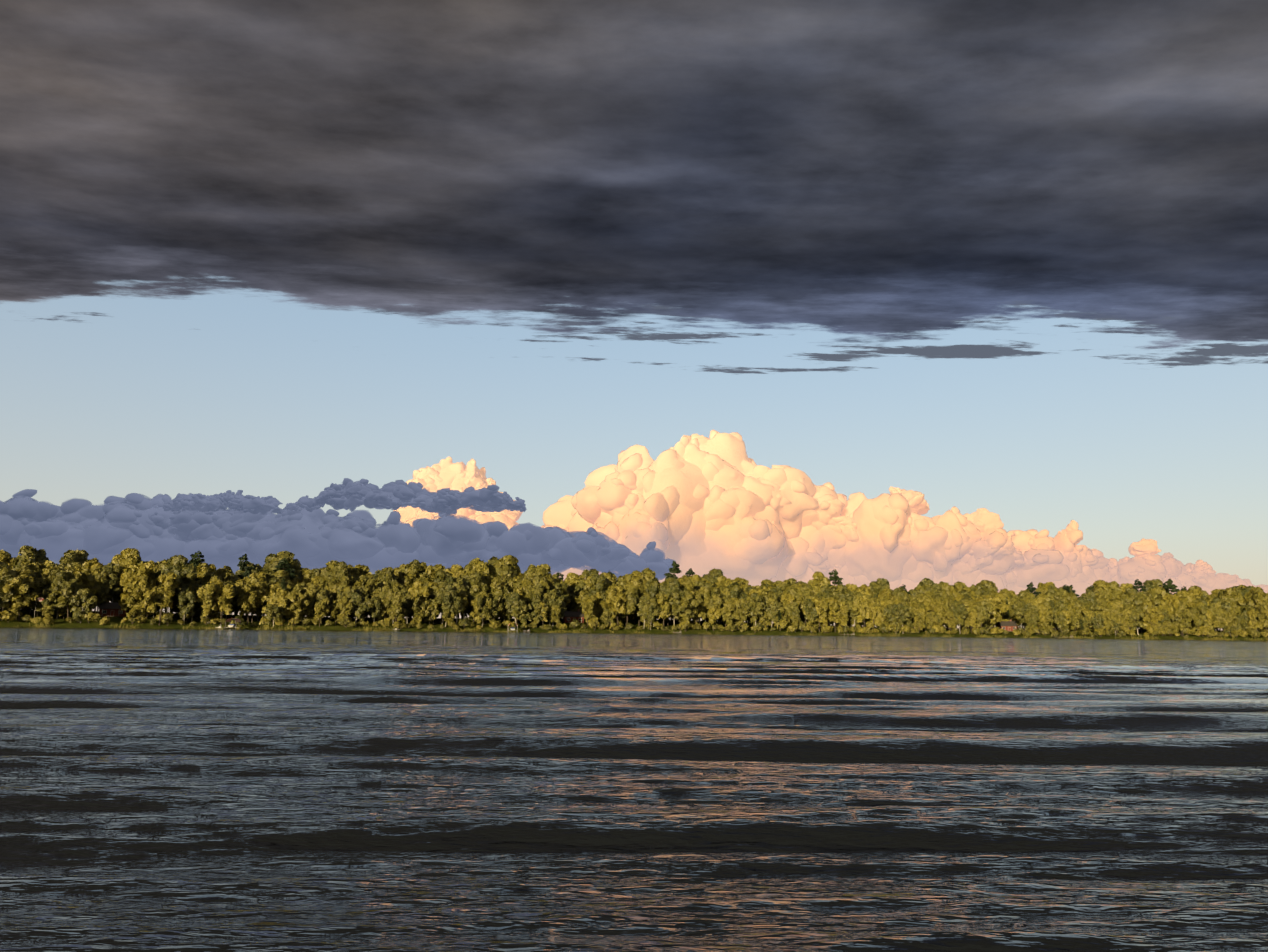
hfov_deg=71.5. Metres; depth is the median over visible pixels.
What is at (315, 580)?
tree
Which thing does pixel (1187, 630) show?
shrub
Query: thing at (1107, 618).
tree
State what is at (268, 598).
tree
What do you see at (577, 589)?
tree
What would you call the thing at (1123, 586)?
tree
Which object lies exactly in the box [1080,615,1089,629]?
tree
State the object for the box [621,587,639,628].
tree
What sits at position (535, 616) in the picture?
tree
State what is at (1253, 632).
shrub
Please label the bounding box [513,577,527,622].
tree
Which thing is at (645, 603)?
tree
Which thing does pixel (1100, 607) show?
tree
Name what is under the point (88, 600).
tree
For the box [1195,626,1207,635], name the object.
shrub
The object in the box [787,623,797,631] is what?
shrub
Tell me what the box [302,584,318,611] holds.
tree
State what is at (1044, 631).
shrub
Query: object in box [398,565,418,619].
tree
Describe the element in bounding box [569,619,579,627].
shrub
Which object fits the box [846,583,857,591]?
tree
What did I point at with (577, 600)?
tree
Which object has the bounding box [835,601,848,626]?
tree
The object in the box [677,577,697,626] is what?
tree
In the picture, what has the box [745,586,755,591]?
tree
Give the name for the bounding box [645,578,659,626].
tree
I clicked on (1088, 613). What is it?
tree
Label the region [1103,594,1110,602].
tree
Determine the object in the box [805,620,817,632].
shrub
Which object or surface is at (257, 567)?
tree
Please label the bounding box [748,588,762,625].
tree
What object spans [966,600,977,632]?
tree
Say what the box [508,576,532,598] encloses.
tree
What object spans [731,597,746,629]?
tree
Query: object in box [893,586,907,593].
tree
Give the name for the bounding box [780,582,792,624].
tree
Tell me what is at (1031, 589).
tree
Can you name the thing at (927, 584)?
tree
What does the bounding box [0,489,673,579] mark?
cloud
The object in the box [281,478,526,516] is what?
cloud
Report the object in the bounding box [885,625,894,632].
shrub
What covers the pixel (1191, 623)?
tree
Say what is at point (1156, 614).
tree
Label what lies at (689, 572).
tree
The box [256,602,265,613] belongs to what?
tree
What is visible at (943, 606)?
tree
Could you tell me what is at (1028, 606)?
tree
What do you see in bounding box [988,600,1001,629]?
tree
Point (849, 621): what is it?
tree
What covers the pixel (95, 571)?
tree
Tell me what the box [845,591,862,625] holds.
tree
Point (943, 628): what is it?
shrub
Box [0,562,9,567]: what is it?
tree
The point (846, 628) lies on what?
shrub
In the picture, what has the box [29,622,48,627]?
reeds
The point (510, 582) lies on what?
tree
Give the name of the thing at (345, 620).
shrub
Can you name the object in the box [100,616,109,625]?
shrub
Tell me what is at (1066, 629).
shrub
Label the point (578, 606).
tree
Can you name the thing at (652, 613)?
tree
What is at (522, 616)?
tree
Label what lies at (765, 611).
tree
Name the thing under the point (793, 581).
tree
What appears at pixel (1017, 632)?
shrub
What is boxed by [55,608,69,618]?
tree
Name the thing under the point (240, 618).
shrub
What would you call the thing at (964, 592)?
tree
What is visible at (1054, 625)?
tree
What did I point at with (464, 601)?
tree
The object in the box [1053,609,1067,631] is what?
tree
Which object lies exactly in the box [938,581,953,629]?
tree
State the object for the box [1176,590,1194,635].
tree
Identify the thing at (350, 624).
shrub
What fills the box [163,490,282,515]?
cloud
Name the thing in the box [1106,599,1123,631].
tree
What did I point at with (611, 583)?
tree
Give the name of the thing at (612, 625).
shrub
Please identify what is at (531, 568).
tree
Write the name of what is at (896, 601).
tree
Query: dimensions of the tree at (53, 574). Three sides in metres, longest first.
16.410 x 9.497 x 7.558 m
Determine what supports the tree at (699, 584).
on the terrain ground
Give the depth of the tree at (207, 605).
290.50 m
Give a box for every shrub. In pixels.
[0,610,16,621]
[21,615,31,621]
[29,617,42,623]
[42,614,53,624]
[65,617,73,622]
[72,614,83,622]
[83,612,100,622]
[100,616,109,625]
[127,616,138,623]
[136,615,147,623]
[149,618,156,624]
[155,610,172,623]
[161,614,172,625]
[200,617,209,624]
[210,618,220,624]
[233,615,245,625]
[259,616,270,624]
[275,619,284,625]
[288,619,299,624]
[302,617,310,625]
[311,618,321,625]
[325,620,333,625]
[338,615,351,627]
[346,621,356,627]
[359,621,368,626]
[378,618,391,626]
[392,621,401,627]
[399,622,406,627]
[446,619,455,627]
[458,617,472,626]
[489,619,500,630]
[502,620,515,627]
[530,621,537,628]
[559,623,566,629]
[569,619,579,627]
[588,616,599,630]
[609,622,616,628]
[625,623,633,628]
[644,623,651,629]
[652,621,662,628]
[679,620,690,631]
[702,621,711,630]
[717,625,725,630]
[727,623,740,632]
[740,623,748,631]
[749,626,761,632]
[753,622,763,628]
[772,619,787,629]
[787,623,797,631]
[797,621,805,630]
[821,624,832,632]
[821,626,828,633]
[836,624,843,632]
[844,625,849,631]
[849,626,857,631]
[861,627,869,633]
[877,623,887,632]
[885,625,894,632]
[898,625,909,632]
[929,627,935,633]
[932,623,940,633]
[939,625,946,632]
[971,626,979,634]
[978,627,985,633]
[990,627,998,634]
[1012,629,1020,635]
[1023,630,1030,635]
[1030,626,1041,634]
[1040,627,1048,635]
[1051,630,1059,635]
[1058,631,1066,635]
[1061,626,1069,634]
[1078,628,1091,635]
[1094,626,1108,636]
[1127,630,1136,636]
[1155,628,1168,635]
[1166,626,1177,634]
[1179,626,1196,634]
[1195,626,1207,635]
[1208,630,1214,636]
[1231,629,1242,635]
[1239,629,1247,636]
[1247,628,1260,638]
[1261,631,1267,637]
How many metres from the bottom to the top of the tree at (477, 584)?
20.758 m
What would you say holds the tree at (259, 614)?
on the terrain ground
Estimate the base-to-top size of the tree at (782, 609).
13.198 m
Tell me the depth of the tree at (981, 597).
399.10 m
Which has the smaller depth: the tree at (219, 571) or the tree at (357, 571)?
the tree at (219, 571)
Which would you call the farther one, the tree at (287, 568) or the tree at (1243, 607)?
the tree at (1243, 607)
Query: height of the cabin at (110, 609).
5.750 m
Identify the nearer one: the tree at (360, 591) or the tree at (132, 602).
the tree at (132, 602)
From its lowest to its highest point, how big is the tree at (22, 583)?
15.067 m
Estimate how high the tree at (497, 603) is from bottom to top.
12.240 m
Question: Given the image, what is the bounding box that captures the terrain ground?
[0,610,1265,640]
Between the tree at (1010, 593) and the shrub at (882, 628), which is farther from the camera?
the tree at (1010, 593)
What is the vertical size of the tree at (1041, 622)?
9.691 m
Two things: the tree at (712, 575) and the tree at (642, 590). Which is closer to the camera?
the tree at (642, 590)
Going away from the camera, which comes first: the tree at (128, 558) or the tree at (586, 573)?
the tree at (128, 558)
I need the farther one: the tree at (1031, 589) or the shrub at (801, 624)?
the tree at (1031, 589)
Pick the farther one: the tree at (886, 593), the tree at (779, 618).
the tree at (886, 593)
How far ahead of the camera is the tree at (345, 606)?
308.67 m
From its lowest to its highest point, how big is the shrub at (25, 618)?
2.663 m
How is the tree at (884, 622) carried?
on the terrain ground
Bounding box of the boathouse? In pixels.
[508,622,517,631]
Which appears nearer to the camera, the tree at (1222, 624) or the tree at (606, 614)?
the tree at (606, 614)
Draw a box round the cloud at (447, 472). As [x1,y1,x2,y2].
[393,457,522,529]
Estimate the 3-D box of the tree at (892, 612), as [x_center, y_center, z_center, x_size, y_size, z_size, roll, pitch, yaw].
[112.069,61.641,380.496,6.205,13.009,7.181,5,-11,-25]
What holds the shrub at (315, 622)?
on the terrain ground
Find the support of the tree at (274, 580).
on the terrain ground
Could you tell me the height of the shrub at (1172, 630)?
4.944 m
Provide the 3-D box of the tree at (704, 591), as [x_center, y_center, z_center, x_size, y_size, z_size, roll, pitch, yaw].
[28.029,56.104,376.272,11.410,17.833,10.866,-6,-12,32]
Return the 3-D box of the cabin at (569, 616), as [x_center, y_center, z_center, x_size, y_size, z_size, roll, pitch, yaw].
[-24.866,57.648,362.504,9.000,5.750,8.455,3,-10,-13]
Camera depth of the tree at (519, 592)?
343.46 m
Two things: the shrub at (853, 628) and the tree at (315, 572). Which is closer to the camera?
the tree at (315, 572)
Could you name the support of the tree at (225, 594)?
on the terrain ground
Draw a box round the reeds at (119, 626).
[113,622,129,627]
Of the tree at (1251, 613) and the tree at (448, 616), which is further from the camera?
the tree at (1251, 613)
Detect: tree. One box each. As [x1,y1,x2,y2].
[0,550,15,569]
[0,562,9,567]
[0,566,15,578]
[0,575,21,620]
[3,572,38,620]
[7,605,23,619]
[12,545,48,570]
[15,569,34,597]
[19,562,41,612]
[24,577,48,615]
[25,570,40,613]
[35,557,44,563]
[35,586,59,611]
[38,566,58,616]
[39,560,55,572]
[42,604,53,615]
[43,568,65,618]
[51,569,81,617]
[53,563,74,615]
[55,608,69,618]
[57,567,95,616]
[59,550,90,565]
[69,588,97,622]
[70,562,80,605]
[77,585,101,609]
[80,558,102,570]
[91,569,100,612]
[93,572,109,613]
[98,590,112,613]
[100,562,122,601]
[109,572,122,601]
[112,548,140,613]
[118,560,157,605]
[120,582,143,610]
[126,608,139,620]
[135,580,158,622]
[153,572,179,624]
[155,555,196,612]
[155,561,170,614]
[172,603,176,616]
[176,583,198,621]
[177,588,195,624]
[189,551,208,616]
[189,583,201,621]
[195,584,217,624]
[196,563,215,579]
[199,571,221,617]
[200,585,217,622]
[201,610,219,622]
[206,578,234,624]
[216,568,233,574]
[220,572,235,617]
[222,581,238,618]
[224,577,237,619]
[230,575,240,617]
[234,577,252,618]
[235,562,261,614]
[235,584,257,623]
[237,554,254,578]
[239,598,258,622]
[249,571,265,618]
[250,577,268,622]
[255,600,267,620]
[256,551,304,572]
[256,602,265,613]
[261,594,275,621]
[265,570,290,582]
[265,604,284,626]
[266,577,282,590]
[268,582,280,621]
[272,588,295,625]
[273,557,296,579]
[280,577,288,619]
[283,580,294,618]
[288,589,309,624]
[290,602,305,625]
[291,569,303,580]
[291,575,308,584]
[293,582,311,621]
[302,568,310,582]
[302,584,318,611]
[302,610,313,618]
[309,568,320,581]
[311,576,324,586]
[314,588,333,623]
[314,598,329,626]
[317,560,354,613]
[317,582,328,591]
[324,582,337,620]
[329,600,340,625]
[336,583,352,613]
[337,596,353,626]
[349,564,374,581]
[349,592,373,622]
[350,578,359,618]
[351,588,367,620]
[352,575,375,620]
[367,587,383,620]
[369,597,381,620]
[372,567,385,579]
[377,567,398,588]
[378,585,393,615]
[378,600,389,620]
[383,591,406,620]
[389,605,406,621]
[391,600,409,620]
[392,583,403,593]
[393,564,408,617]
[396,588,411,622]
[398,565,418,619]
[408,559,426,580]
[408,581,429,619]
[411,595,425,617]
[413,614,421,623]
[416,577,430,583]
[423,582,436,621]
[424,598,440,623]
[425,564,444,616]
[428,581,437,587]
[430,580,453,623]
[433,569,456,620]
[435,585,455,626]
[443,612,454,626]
[445,564,463,617]
[450,588,463,623]
[451,576,469,618]
[453,590,468,615]
[454,575,476,617]
[462,558,491,585]
[462,570,487,622]
[469,599,481,623]
[474,593,492,626]
[480,591,490,624]
[487,576,507,596]
[488,555,522,621]
[488,595,503,619]
[498,591,510,620]
[503,592,524,627]
[505,578,515,620]
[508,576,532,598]
[510,589,526,623]
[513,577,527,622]
[518,604,531,623]
[523,564,553,587]
[524,567,552,585]
[524,583,543,611]
[528,601,545,627]
[532,577,549,623]
[537,602,549,621]
[541,590,555,624]
[545,589,566,625]
[549,582,568,618]
[550,604,560,627]
[554,579,570,619]
[556,573,563,580]
[565,572,584,587]
[566,582,585,610]
[570,594,581,610]
[572,604,581,611]
[576,577,593,590]
[580,583,597,606]
[581,596,595,627]
[582,569,598,578]
[588,574,608,605]
[590,592,605,621]
[599,589,620,623]
[600,609,613,629]
[602,572,616,583]
[606,580,618,590]
[606,586,626,625]
[616,574,633,622]
[616,579,640,626]
[618,614,629,622]
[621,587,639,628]
[631,570,650,621]
[634,584,655,625]
[637,595,656,627]
[641,568,658,581]
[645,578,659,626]
[645,602,660,629]
[656,593,670,630]
[657,577,684,624]
[664,560,680,579]
[674,588,698,628]
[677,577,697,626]
[681,574,701,584]
[685,568,695,621]
[691,586,709,625]
[691,592,705,629]
[694,580,710,589]
[700,593,723,629]
[703,602,720,630]
[704,568,722,584]
[709,583,722,620]
[714,575,726,587]
[718,586,730,626]
[720,578,734,586]
[721,599,739,625]
[727,582,747,602]
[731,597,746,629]
[733,577,748,591]
[734,603,750,624]
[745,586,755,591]
[747,592,765,625]
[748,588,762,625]
[757,587,779,621]
[757,600,769,620]
[758,613,770,626]
[760,579,773,586]
[767,600,781,630]
[769,588,781,599]
[774,581,784,587]
[776,608,780,630]
[778,600,787,629]
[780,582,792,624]
[780,591,798,628]
[784,602,800,631]
[788,578,796,586]
[788,583,818,622]
[803,598,816,620]
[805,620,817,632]
[807,571,830,586]
[812,582,828,594]
[812,598,827,631]
[819,590,831,599]
[820,585,832,625]
[821,597,833,621]
[826,598,843,631]
[828,569,842,586]
[829,584,851,623]
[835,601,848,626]
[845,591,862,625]
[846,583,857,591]
[847,618,853,627]
[851,619,865,628]
[852,595,871,626]
[854,584,873,595]
[865,595,872,629]
[866,603,883,632]
[868,578,889,593]
[870,597,880,605]
[871,605,889,632]
[878,588,894,599]
[880,598,892,623]
[884,604,901,632]
[889,621,900,632]
[892,599,900,604]
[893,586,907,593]
[894,591,910,626]
[897,603,910,633]
[901,599,913,607]
[903,605,913,627]
[910,600,925,612]
[912,578,941,596]
[912,608,925,626]
[913,610,924,632]
[915,593,927,630]
[916,591,934,629]
[922,596,943,617]
[925,611,938,628]
[932,599,948,624]
[934,593,950,623]
[936,614,944,625]
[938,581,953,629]
[944,609,960,633]
[949,602,967,630]
[950,581,970,629]
[953,594,974,627]
[959,595,973,629]
[960,590,976,597]
[960,597,975,626]
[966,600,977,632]
[969,611,977,626]
[970,582,985,594]
[970,590,978,595]
[974,595,988,625]
[976,600,993,626]
[979,619,989,627]
[980,580,997,595]
[987,596,1008,627]
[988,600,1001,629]
[993,589,1008,602]
[1000,588,1018,597]
[1004,597,1010,619]
[1007,597,1017,627]
[1010,611,1020,627]
[1011,600,1026,627]
[1011,600,1027,630]
[1017,589,1035,600]
[1021,603,1038,622]
[1023,609,1039,630]
[1027,582,1040,595]
[1028,597,1045,633]
[1035,582,1054,594]
[1037,614,1049,626]
[1041,595,1057,629]
[1042,596,1051,627]
[1043,610,1052,634]
[1045,584,1075,629]
[1048,596,1067,631]
[1050,608,1061,630]
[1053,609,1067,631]
[1062,596,1082,631]
[1062,610,1070,626]
[1067,599,1080,625]
[1068,615,1080,631]
[1075,591,1097,616]
[1079,607,1094,626]
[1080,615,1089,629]
[1089,614,1103,628]
[1093,580,1122,600]
[1093,592,1106,614]
[1101,611,1114,629]
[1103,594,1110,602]
[1104,604,1123,632]
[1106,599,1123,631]
[1111,620,1123,632]
[1120,583,1133,592]
[1120,587,1143,634]
[1120,609,1132,635]
[1124,604,1136,635]
[1130,609,1143,630]
[1133,579,1146,629]
[1138,586,1167,620]
[1141,606,1161,629]
[1143,579,1168,592]
[1143,607,1163,633]
[1158,609,1169,628]
[1160,620,1172,635]
[1163,593,1181,634]
[1164,579,1179,594]
[1166,605,1178,635]
[1171,600,1192,636]
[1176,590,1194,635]
[1183,589,1202,597]
[1187,585,1207,596]
[1187,620,1193,634]
[1190,598,1208,636]
[1199,598,1207,608]
[1199,609,1213,636]
[1207,589,1220,600]
[1208,602,1227,631]
[1211,597,1234,631]
[1218,608,1230,632]
[1219,587,1244,614]
[1219,611,1236,636]
[1224,626,1232,636]
[1231,586,1252,605]
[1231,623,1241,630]
[1233,612,1249,628]
[1241,597,1246,611]
[1243,604,1259,628]
[1244,587,1267,629]
[1246,608,1263,629]
[1255,604,1267,629]
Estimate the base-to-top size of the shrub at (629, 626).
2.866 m
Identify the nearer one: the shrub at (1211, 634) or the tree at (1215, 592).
the shrub at (1211, 634)
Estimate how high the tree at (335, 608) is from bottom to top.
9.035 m
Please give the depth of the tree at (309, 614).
307.86 m
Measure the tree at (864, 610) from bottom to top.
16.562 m
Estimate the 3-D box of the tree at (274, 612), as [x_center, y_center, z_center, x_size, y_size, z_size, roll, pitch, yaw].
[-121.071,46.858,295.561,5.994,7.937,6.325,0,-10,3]
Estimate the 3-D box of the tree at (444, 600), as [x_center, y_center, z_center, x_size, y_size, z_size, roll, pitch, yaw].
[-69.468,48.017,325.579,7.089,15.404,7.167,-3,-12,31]
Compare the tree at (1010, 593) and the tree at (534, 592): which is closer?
the tree at (534, 592)
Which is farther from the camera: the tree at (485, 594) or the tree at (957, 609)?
the tree at (957, 609)
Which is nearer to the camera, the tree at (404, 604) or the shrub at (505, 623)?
the tree at (404, 604)
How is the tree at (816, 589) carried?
on the terrain ground
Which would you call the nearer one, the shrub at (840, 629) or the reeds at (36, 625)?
the reeds at (36, 625)
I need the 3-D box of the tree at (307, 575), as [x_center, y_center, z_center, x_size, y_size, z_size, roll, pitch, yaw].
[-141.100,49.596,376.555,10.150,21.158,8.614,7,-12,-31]
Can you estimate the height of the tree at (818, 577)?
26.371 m
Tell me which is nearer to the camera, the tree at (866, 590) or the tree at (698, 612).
the tree at (698, 612)
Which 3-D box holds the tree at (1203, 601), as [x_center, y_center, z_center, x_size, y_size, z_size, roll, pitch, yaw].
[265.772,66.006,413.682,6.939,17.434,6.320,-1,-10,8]
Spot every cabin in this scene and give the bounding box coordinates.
[98,602,131,616]
[562,609,583,622]
[997,619,1017,631]
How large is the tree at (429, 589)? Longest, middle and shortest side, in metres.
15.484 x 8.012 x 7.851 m
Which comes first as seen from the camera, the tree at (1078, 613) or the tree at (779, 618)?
the tree at (779, 618)
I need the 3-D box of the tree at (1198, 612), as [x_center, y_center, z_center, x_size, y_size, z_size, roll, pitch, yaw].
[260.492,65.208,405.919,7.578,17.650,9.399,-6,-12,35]
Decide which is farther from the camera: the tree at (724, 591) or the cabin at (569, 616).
the tree at (724, 591)
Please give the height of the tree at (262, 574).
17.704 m
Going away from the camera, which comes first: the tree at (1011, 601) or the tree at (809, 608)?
the tree at (809, 608)
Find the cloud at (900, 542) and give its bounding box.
[830,487,1267,596]
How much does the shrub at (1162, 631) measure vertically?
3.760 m
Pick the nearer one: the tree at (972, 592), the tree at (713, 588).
the tree at (713, 588)
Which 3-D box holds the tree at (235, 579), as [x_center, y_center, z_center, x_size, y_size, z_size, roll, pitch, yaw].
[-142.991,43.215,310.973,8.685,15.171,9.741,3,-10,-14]
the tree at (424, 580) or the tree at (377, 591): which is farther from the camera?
the tree at (424, 580)
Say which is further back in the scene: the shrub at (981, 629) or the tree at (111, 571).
the shrub at (981, 629)
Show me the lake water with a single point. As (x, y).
(276, 791)
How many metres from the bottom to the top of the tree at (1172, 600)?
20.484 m
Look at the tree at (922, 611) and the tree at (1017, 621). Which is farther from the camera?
the tree at (1017, 621)
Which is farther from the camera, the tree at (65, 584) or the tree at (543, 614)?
the tree at (543, 614)
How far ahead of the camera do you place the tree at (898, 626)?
378.32 m
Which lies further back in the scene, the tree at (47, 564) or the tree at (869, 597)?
the tree at (869, 597)
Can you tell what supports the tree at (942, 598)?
on the terrain ground
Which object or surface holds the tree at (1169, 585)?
on the terrain ground
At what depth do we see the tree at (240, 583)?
307.87 m
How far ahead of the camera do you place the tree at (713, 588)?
379.16 m
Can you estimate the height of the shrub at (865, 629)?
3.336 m
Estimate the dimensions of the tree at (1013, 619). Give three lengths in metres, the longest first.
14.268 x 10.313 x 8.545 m
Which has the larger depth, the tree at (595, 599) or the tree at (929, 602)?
the tree at (929, 602)
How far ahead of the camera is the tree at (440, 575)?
342.70 m
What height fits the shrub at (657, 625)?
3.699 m
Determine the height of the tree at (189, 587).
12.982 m
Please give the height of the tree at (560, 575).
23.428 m
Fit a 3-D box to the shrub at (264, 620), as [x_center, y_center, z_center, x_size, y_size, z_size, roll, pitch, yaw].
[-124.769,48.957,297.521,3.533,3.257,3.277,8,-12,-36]
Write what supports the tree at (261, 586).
on the terrain ground
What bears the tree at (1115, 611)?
on the terrain ground
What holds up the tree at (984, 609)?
on the terrain ground
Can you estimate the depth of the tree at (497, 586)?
345.15 m
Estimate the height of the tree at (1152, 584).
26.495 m
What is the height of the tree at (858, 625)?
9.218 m
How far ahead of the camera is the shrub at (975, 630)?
383.32 m
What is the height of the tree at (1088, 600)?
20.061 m
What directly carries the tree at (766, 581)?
on the terrain ground
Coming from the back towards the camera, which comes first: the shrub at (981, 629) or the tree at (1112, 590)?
the tree at (1112, 590)
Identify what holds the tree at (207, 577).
on the terrain ground
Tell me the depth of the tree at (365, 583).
325.90 m
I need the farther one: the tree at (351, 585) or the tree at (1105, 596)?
the tree at (1105, 596)
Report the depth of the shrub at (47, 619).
267.27 m
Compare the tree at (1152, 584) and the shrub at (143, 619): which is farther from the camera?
the tree at (1152, 584)
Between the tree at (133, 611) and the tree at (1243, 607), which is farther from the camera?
the tree at (1243, 607)
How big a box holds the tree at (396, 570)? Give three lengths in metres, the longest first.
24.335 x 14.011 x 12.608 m
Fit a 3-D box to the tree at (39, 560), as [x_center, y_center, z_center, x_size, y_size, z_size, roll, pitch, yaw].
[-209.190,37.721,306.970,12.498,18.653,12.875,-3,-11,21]
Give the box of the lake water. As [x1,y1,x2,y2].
[0,627,1267,951]
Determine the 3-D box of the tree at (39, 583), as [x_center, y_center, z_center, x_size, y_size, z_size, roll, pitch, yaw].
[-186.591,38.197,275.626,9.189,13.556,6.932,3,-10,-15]
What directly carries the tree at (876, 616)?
on the terrain ground
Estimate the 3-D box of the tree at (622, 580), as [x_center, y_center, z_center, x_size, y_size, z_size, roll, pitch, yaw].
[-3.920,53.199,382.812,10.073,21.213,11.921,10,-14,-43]
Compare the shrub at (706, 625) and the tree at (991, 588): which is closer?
the shrub at (706, 625)
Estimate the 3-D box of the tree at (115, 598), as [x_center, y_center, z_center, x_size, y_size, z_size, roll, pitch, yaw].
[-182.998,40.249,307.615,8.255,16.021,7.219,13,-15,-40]
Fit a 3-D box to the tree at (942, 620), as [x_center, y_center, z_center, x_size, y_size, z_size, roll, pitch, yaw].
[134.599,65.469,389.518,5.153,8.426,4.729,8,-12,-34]
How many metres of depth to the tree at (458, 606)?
326.05 m
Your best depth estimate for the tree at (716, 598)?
372.50 m
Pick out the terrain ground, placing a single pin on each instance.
(60, 622)
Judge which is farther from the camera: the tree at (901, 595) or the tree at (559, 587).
the tree at (901, 595)
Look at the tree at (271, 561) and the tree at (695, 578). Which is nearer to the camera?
the tree at (271, 561)
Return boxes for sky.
[0,0,1267,630]
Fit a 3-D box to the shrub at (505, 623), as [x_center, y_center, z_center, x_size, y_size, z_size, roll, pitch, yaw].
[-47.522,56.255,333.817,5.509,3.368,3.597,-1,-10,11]
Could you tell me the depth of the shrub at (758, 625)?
375.74 m
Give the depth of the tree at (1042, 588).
460.57 m
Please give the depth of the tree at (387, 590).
318.91 m
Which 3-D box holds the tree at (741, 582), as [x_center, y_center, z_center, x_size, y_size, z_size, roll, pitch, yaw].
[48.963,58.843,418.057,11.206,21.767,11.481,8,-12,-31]
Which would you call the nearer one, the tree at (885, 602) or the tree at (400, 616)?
the tree at (400, 616)
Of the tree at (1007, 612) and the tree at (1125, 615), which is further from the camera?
the tree at (1007, 612)
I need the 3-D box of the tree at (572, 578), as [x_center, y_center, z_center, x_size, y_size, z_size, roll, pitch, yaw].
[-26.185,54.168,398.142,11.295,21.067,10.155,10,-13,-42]
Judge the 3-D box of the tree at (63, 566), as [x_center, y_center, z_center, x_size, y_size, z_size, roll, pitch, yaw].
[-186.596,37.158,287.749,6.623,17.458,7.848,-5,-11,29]
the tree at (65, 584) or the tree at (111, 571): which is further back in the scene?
the tree at (111, 571)
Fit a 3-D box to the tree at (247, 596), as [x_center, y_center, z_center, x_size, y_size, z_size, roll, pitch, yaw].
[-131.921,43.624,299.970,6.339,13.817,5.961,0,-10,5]
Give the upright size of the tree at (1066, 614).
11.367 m
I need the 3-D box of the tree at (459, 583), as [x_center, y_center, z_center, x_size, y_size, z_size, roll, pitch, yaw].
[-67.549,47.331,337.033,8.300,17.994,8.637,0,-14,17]
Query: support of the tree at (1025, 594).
on the terrain ground
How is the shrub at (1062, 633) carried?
on the terrain ground
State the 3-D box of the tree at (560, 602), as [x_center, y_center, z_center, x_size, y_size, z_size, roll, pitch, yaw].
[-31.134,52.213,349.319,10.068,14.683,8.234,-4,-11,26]
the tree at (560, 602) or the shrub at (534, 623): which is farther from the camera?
the tree at (560, 602)
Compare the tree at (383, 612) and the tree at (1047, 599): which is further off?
the tree at (1047, 599)
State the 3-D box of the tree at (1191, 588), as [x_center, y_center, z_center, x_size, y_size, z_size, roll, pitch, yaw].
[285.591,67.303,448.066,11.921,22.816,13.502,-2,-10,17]
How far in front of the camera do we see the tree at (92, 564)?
309.60 m
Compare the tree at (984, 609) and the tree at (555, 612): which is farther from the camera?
the tree at (984, 609)
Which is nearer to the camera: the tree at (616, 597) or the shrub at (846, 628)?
the tree at (616, 597)
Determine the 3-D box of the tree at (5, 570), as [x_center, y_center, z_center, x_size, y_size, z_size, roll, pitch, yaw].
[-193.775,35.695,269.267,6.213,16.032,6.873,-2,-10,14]
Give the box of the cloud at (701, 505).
[541,429,876,585]
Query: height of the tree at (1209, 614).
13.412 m
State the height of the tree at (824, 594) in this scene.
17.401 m
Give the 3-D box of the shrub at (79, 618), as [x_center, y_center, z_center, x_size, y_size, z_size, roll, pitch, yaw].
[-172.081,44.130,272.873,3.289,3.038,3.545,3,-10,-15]
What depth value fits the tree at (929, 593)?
411.71 m
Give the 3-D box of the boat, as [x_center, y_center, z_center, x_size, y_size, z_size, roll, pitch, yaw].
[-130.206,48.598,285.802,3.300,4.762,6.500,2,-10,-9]
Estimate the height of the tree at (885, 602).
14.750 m
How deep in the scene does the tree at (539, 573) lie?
359.49 m
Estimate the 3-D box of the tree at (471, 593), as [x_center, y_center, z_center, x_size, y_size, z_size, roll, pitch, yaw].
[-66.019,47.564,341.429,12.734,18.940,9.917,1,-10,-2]
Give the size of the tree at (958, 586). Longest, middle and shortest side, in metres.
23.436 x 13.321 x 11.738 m
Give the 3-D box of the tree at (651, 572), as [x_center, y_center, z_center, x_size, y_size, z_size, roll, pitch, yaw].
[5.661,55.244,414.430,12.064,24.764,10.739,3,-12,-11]
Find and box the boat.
[225,618,240,629]
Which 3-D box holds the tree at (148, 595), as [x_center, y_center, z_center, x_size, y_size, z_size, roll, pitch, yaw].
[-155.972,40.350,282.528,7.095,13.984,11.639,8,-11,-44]
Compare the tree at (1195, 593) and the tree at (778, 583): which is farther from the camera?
the tree at (1195, 593)
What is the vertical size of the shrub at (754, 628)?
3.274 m
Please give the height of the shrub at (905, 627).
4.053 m
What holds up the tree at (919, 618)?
on the terrain ground
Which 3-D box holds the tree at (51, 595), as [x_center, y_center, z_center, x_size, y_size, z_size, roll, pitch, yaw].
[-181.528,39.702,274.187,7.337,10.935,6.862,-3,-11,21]
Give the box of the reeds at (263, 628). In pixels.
[258,624,273,629]
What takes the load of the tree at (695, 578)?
on the terrain ground
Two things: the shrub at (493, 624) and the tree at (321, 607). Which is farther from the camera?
the shrub at (493, 624)
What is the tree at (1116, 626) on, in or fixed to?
on the terrain ground
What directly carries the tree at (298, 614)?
on the terrain ground
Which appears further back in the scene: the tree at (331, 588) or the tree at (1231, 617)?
the tree at (1231, 617)
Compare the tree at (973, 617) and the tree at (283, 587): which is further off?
the tree at (973, 617)
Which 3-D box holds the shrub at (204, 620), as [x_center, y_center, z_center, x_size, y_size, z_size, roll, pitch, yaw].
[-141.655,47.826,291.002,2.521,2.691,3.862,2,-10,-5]
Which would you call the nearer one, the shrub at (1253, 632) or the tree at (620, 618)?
the tree at (620, 618)

